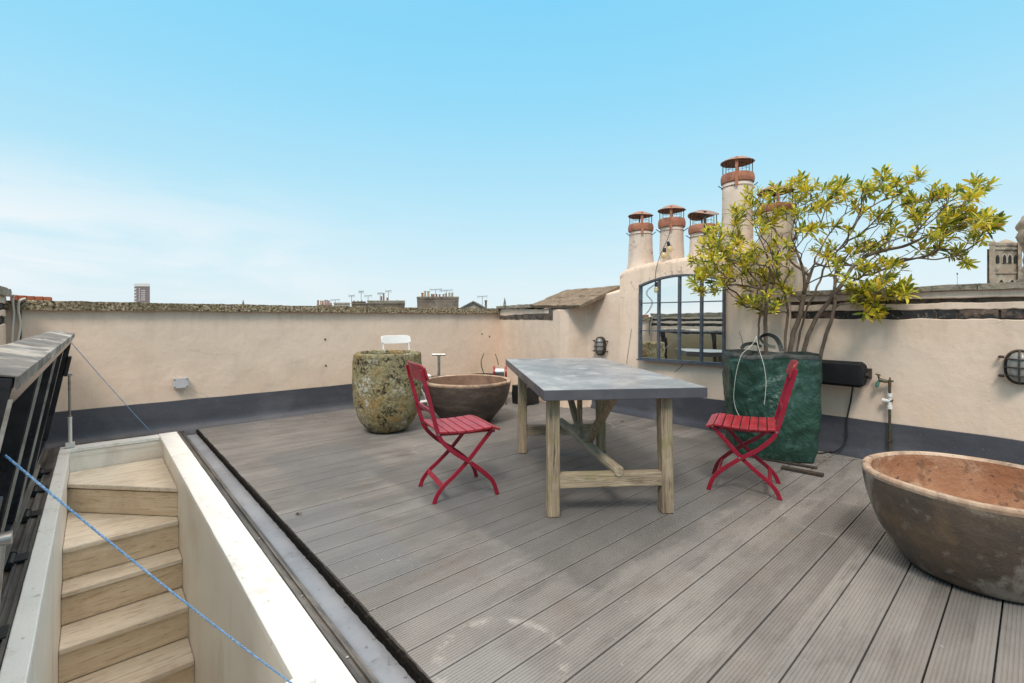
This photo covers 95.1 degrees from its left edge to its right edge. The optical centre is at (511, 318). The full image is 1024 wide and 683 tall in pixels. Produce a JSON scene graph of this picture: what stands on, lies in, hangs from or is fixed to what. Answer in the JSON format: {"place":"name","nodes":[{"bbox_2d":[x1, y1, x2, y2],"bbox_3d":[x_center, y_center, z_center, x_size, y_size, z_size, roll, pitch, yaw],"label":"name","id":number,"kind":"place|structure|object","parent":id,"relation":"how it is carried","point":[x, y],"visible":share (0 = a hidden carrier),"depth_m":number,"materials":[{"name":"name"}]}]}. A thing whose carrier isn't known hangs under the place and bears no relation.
{"place":"outdoors","nodes":[
{"label":"outdoors","id":0,"kind":"place"},
{"bbox_2d":[10,295,51,300],"bbox_3d":[-4.291,-0.179,4.180,0.258,0.048,0.172,0,0,-42],"label":"clay tile","id":1,"kind":"object","parent":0,"point":[35,298],"visible":0.73,"depth_m":4.14,"materials":[{"name":"ceramic"}]},
{"bbox_2d":[134,283,149,302],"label":"tower block","id":2,"kind":"structure","parent":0,"point":[142,292],"depth_m":420.00,"materials":[{"name":"grey concrete"}]},
{"bbox_2d":[316,300,349,306],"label":"terraced house","id":3,"kind":"structure","parent":0,"point":[325,303],"depth_m":66.00,"materials":[{"name":"brick"}]},
{"bbox_2d":[351,293,404,307],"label":"terraced house","id":4,"kind":"structure","parent":0,"point":[383,303],"depth_m":62.00,"materials":[{"name":"brick"}]},
{"bbox_2d":[460,300,486,307],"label":"terraced house","id":5,"kind":"structure","parent":0,"point":[473,304],"depth_m":58.00,"materials":[{"name":"stone"}]},
{"bbox_2d":[0,0,1023,308],"label":"sky","id":6,"kind":"structure","parent":0,"point":[260,152],"materials":[{"name":"blue"}]},
{"bbox_2d":[188,434,1003,682],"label":"roof membrane","id":7,"kind":"object","parent":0,"point":[379,661],"depth_m":2.03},
{"bbox_2d":[0,431,379,682],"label":"stairwell kerb","id":8,"kind":"structure","parent":7,"relation":"on","point":[243,585],"depth_m":2.25,"materials":[{"name":"white paint"}]},
{"bbox_2d":[0,530,12,600],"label":"gas strut","id":9,"kind":"object","parent":8,"relation":"on","point":[6,537],"visible":1,"depth_m":1.05,"materials":[{"name":"silver metal"}]},
{"bbox_2d":[0,330,74,567],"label":"hatch lid","id":10,"kind":"object","parent":8,"relation":"on","point":[34,370],"visible":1,"depth_m":1.72,"materials":[{"name":"black metal"}]},
{"bbox_2d":[72,343,151,432],"bbox_3d":[-3.402,0.643,4.023,0.006,0.908,0.914,0,0,-5],"label":"rope","id":11,"kind":"object","parent":10,"relation":"hanging from","point":[109,386],"visible":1,"depth_m":3.94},
{"bbox_2d":[65,372,74,447],"bbox_3d":[-3.753,0.780,3.975,0.060,0.638,0.076,0,0,-42],"label":"gas strut","id":12,"kind":"object","parent":8,"relation":"on","point":[69,444],"visible":0.94,"depth_m":3.96,"materials":[{"name":"grey metal"}]},
{"bbox_2d":[285,671,315,682],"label":"cleat","id":13,"kind":"object","parent":8,"relation":"on","point":[307,677],"visible":0.94,"depth_m":1.41,"materials":[{"name":"white plastic"}]},
{"bbox_2d":[4,455,291,682],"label":"rope","id":14,"kind":"object","parent":13,"relation":"attached to","point":[13,462],"visible":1,"depth_m":1.17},
{"bbox_2d":[196,430,430,682],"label":"deck edge","id":15,"kind":"object","parent":7,"relation":"on","point":[403,660],"visible":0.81,"depth_m":2.02,"materials":[{"name":"black metal"}]},
{"bbox_2d":[496,285,619,407],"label":"corner wall","id":16,"kind":"structure","parent":7,"relation":"on","point":[570,323],"depth_m":6.10,"materials":[{"name":"beige paint"}]},
{"bbox_2d":[593,336,607,355],"bbox_3d":[1.086,0.351,5.865,0.113,0.240,0.206,0,0,-41],"label":"bulkhead lamp","id":17,"kind":"object","parent":16,"relation":"attached to","point":[600,345],"visible":1,"depth_m":5.83,"materials":[{"name":"metal"}]},
{"bbox_2d":[198,391,1023,682],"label":"deck","id":18,"kind":"structure","parent":7,"relation":"on","point":[739,572],"depth_m":2.19,"materials":[{"name":"grey wood"}]},
{"bbox_2d":[352,350,421,432],"bbox_3d":[-1.275,0.746,4.802,0.694,0.804,0.698,0,0,-42],"label":"planter","id":19,"kind":"object","parent":18,"relation":"on","point":[383,400],"visible":0.98,"depth_m":4.51,"materials":[{"name":"stone"}]},
{"bbox_2d":[381,335,430,403],"bbox_3d":[-1.343,0.689,5.894,0.424,0.931,0.551,0,0,-44],"label":"folding chair","id":20,"kind":"object","parent":18,"relation":"on","point":[390,339],"visible":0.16,"depth_m":6.05,"materials":[{"name":"white paint"}]},
{"bbox_2d":[420,354,445,409],"bbox_3d":[-0.938,0.800,6.000,0.480,0.692,0.480,0,0,-42],"label":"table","id":21,"kind":"object","parent":18,"relation":"on","point":[438,369],"visible":0.2,"depth_m":5.99,"materials":[{"name":"metal"}]},
{"bbox_2d":[405,360,499,503],"bbox_3d":[-0.407,0.719,3.117,0.539,0.871,0.424,0,0,-26],"label":"folding chair","id":22,"kind":"object","parent":18,"relation":"on","point":[460,426],"visible":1,"depth_m":3.03,"materials":[{"name":"red paint"}]},
{"bbox_2d":[423,374,510,421],"bbox_3d":[-0.503,0.916,5.240,0.986,0.467,0.985,0,0,-42],"label":"bowl planter","id":23,"kind":"object","parent":18,"relation":"on","point":[483,396],"visible":0.84,"depth_m":4.88,"materials":[{"name":"brown ceramic"}]},
{"bbox_2d":[493,366,506,403],"bbox_3d":[-0.162,0.901,6.350,0.188,0.501,0.259,0,0,0],"label":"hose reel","id":24,"kind":"object","parent":18,"relation":"on","point":[498,371],"visible":0.52,"depth_m":6.25,"materials":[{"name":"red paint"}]},
{"bbox_2d":[513,385,539,405],"bbox_3d":[0.189,1.028,6.301,0.284,0.261,0.286,0,0,-42],"label":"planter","id":25,"kind":"object","parent":18,"relation":"on","point":[533,397],"visible":0.47,"depth_m":6.23,"materials":[{"name":"black plastic"}]},
{"bbox_2d":[506,358,706,517],"bbox_3d":[0.535,0.774,3.656,0.965,0.749,2.020,0,0,-7],"label":"dining table","id":26,"kind":"object","parent":18,"relation":"on","point":[552,382],"visible":1,"depth_m":2.76,"materials":[{"name":"wood"}]},
{"bbox_2d":[706,360,797,500],"bbox_3d":[1.629,0.719,3.179,0.539,0.871,0.424,0,0,28],"label":"folding chair","id":27,"kind":"object","parent":18,"relation":"on","point":[716,422],"visible":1,"depth_m":3.11,"materials":[{"name":"red paint"}]},
{"bbox_2d":[722,333,822,462],"bbox_3d":[2.161,0.634,3.936,0.752,1.026,0.474,0,0,28],"label":"planting bag","id":28,"kind":"object","parent":18,"relation":"on","point":[796,440],"visible":0.81,"depth_m":3.74,"materials":[{"name":"green plastic"}]},
{"bbox_2d":[733,338,755,414],"bbox_3d":[1.888,0.464,3.758,0.207,0.642,0.062,0,0,-8],"label":"cord","id":29,"kind":"object","parent":28,"relation":"hanging from","point":[736,372],"visible":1,"depth_m":3.75,"materials":[{"name":"white fabric"}]},
{"bbox_2d":[756,336,765,403],"bbox_3d":[1.965,0.406,3.705,0.023,0.526,0.197,0,0,7],"label":"cord","id":30,"kind":"object","parent":28,"relation":"hanging from","point":[764,368],"visible":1,"depth_m":3.63,"materials":[{"name":"grey plastic"}]},
{"bbox_2d":[683,163,1010,356],"bbox_3d":[2.673,-0.503,3.945,2.342,1.755,1.237,0,0,18],"label":"potted tree","id":31,"kind":"object","parent":28,"relation":"in","point":[956,218],"visible":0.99,"depth_m":3.88,"materials":[{"name":"green plant"}]},
{"bbox_2d":[750,456,823,476],"bbox_3d":[2.105,1.138,3.643,0.567,0.018,0.208,0,0,43],"label":"metal bracket","id":32,"kind":"object","parent":18,"relation":"on","point":[809,472],"visible":0.77,"depth_m":3.54,"materials":[{"name":"metal"}]},
{"bbox_2d":[861,451,1023,602],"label":"bowl planter","id":33,"kind":"object","parent":18,"relation":"on","point":[956,520],"visible":1,"depth_m":2.00,"materials":[{"name":"ceramic"}]},
{"bbox_2d":[620,156,809,399],"bbox_3d":[2.092,-0.117,5.166,0.538,3.134,1.962,0,0,-42],"label":"chimney stack","id":34,"kind":"object","parent":7,"relation":"on","point":[640,269],"visible":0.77,"depth_m":4.93,"materials":[{"name":"beige paint"}]},
{"bbox_2d":[646,227,672,311],"bbox_3d":[1.640,-0.523,5.282,0.330,1.006,0.110,0,0,25],"label":"string light","id":35,"kind":"object","parent":34,"relation":"hanging from","point":[664,254],"visible":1,"depth_m":5.25,"materials":[{"name":"beige"}]},
{"bbox_2d":[636,274,725,366],"bbox_3d":[1.802,0.006,5.058,0.052,0.959,1.002,1,-1,-43],"label":"window","id":36,"kind":"structure","parent":34,"relation":"attached to","point":[678,322],"depth_m":5.05,"materials":[{"name":"clear glass"}]},
{"bbox_2d":[590,282,1023,464],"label":"parapet wall","id":37,"kind":"structure","parent":7,"relation":"on","point":[934,352],"depth_m":3.56,"materials":[{"name":"beige paint"}]},
{"bbox_2d":[821,360,871,387],"bbox_3d":[2.710,0.450,3.873,0.240,0.200,0.390,0,0,-41],"label":"loudspeaker","id":38,"kind":"object","parent":37,"relation":"attached to","point":[847,373],"visible":0.77,"depth_m":3.76,"materials":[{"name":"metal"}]},
{"bbox_2d":[817,387,853,453],"bbox_3d":[2.701,0.846,3.945,0.286,0.614,0.098,0,0,31],"label":"speaker cable","id":39,"kind":"object","parent":38,"relation":"hanging from","point":[845,441],"visible":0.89,"depth_m":3.90,"materials":[{"name":"black plastic"}]},
{"bbox_2d":[875,374,893,451],"bbox_3d":[2.952,0.796,3.713,0.116,0.708,0.068,0,0,36],"label":"garden tap","id":40,"kind":"object","parent":37,"relation":"attached to","point":[889,400],"visible":0.98,"depth_m":3.67,"materials":[{"name":"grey metal"}]},
{"bbox_2d":[998,349,1023,384],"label":"bulkhead lamp","id":41,"kind":"object","parent":37,"relation":"attached to","point":[1013,366],"visible":1,"depth_m":3.14,"materials":[{"name":"glass"}]},
{"bbox_2d":[1015,215,1023,281],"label":"stone finial","id":42,"kind":"object","parent":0,"point":[1019,228],"visible":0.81,"depth_m":3.26,"materials":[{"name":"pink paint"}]},
{"label":"ground","id":43,"kind":"structure","parent":0,"visible":0},
{"bbox_2d":[0,286,10,345],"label":"parapet wall","id":44,"kind":"structure","parent":43,"relation":"on","point":[5,292],"depth_m":3.85,"materials":[{"name":"beige paint"}]},
{"bbox_2d":[2,300,499,450],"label":"parapet wall","id":45,"kind":"structure","parent":43,"relation":"on","point":[239,363],"depth_m":5.06,"materials":[{"name":"beige paint"}]},
{"bbox_2d":[11,294,14,341],"bbox_3d":[-4.257,0.031,3.997,0.087,0.470,0.028,0,0,38],"label":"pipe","id":46,"kind":"object","parent":45,"relation":"hanging from","point":[13,317],"visible":0.91,"depth_m":4.01,"materials":[{"name":"beige plastic"}]},
{"bbox_2d":[16,298,25,340],"bbox_3d":[-4.243,0.046,4.036,0.073,0.445,0.054,0,0,14],"label":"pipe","id":47,"kind":"object","parent":45,"relation":"attached to","point":[19,318],"visible":0.88,"depth_m":4.03,"materials":[{"name":"beige plastic"}]},
{"bbox_2d":[20,301,21,339],"bbox_3d":[-4.243,0.049,4.043,0.053,0.417,0.009,0,0,44],"label":"cable","id":48,"kind":"object","parent":45,"relation":"attached to","point":[21,319],"visible":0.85,"depth_m":4.05,"materials":[{"name":"black plastic"}]},
{"bbox_2d":[173,378,188,388],"bbox_3d":[-3.401,0.665,4.805,0.132,0.104,0.058,0,0,-42],"label":"junction box","id":49,"kind":"object","parent":45,"relation":"attached to","point":[180,383],"visible":1,"depth_m":4.78,"materials":[{"name":"grey plastic"}]},
{"bbox_2d":[417,291,458,307],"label":"terraced house","id":50,"kind":"structure","parent":43,"relation":"on","point":[432,301],"depth_m":55.00,"materials":[{"name":"brick"}]},
{"bbox_2d":[987,239,1021,282],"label":"church tower","id":51,"kind":"structure","parent":43,"relation":"on","point":[1004,260],"depth_m":110.36,"materials":[{"name":"stone"}]},
{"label":"floor","id":52,"kind":"structure","parent":0,"visible":0},
{"bbox_2d":[59,458,194,682],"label":"staircase","id":53,"kind":"structure","parent":52,"relation":"on","point":[98,641],"depth_m":3.19,"materials":[{"name":"brown wood"}]}
]}

